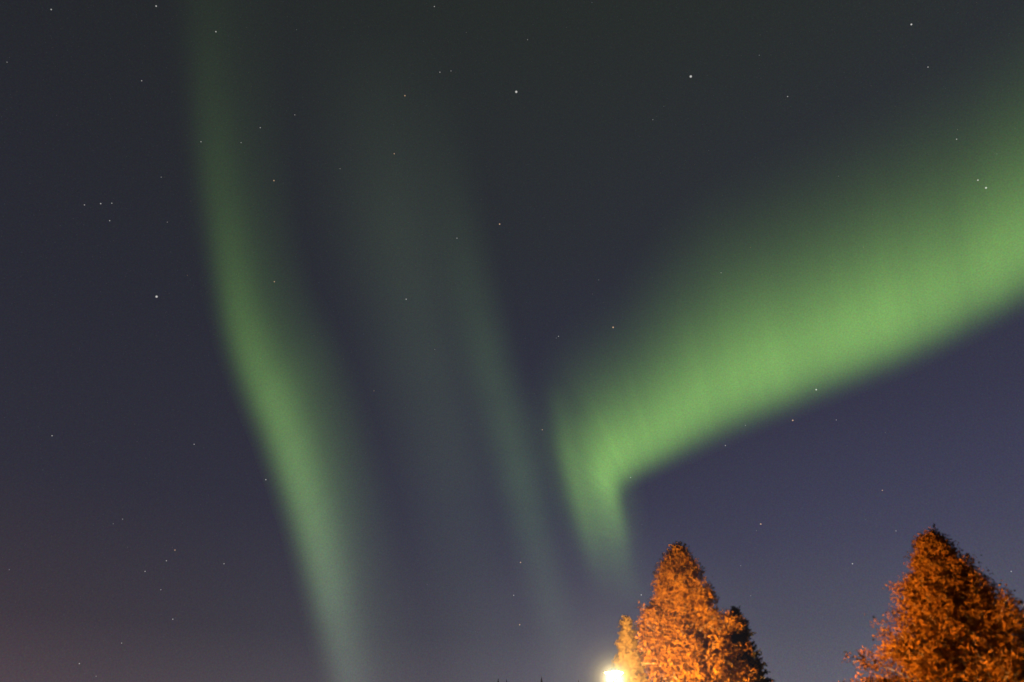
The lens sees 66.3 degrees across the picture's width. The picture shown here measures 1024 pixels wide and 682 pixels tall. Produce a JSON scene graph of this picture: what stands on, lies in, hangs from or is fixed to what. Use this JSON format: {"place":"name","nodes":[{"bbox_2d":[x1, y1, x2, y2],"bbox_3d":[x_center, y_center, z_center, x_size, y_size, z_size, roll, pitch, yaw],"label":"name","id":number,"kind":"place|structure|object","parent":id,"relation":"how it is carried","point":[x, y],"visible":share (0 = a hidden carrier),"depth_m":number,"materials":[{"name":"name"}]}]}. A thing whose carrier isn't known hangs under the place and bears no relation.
{"place":"outdoors","nodes":[
{"label":"outdoors","id":0,"kind":"place"},
{"bbox_2d":[0,0,1023,681],"label":"sky","id":1,"kind":"structure","parent":0,"point":[340,340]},
{"label":"ground","id":2,"kind":"structure","parent":0,"visible":0},
{"bbox_2d":[606,663,621,681],"bbox_3d":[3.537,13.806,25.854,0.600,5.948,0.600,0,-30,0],"label":"street lamp post","id":3,"kind":"object","parent":2,"relation":"on","point":[613,669],"visible":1,"depth_m":27.15,"materials":[{"name":"grey metal"}]},
{"bbox_2d":[611,614,650,681],"bbox_3d":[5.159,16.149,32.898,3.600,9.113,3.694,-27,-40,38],"label":"spruce tree","id":4,"kind":"object","parent":2,"relation":"on","point":[629,662],"visible":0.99,"depth_m":34.22,"materials":[{"name":"orange plant"}]},
{"bbox_2d":[602,541,775,681],"bbox_3d":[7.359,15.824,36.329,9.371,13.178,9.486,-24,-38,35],"label":"spruce tree","id":5,"kind":"object","parent":2,"relation":"on","point":[690,641],"visible":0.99,"depth_m":36.35,"materials":[{"name":"orange plant"}]},
{"bbox_2d":[725,605,772,681],"bbox_3d":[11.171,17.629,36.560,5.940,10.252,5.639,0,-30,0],"label":"spruce tree","id":6,"kind":"object","parent":2,"relation":"on","point":[736,636],"visible":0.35,"depth_m":37.69,"materials":[{"name":"green plant"}]},
{"bbox_2d":[838,523,1023,681],"bbox_3d":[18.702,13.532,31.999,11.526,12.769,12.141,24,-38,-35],"label":"spruce tree","id":7,"kind":"object","parent":2,"relation":"on","point":[962,622],"visible":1,"depth_m":32.35,"materials":[{"name":"orange plant"}]}
]}

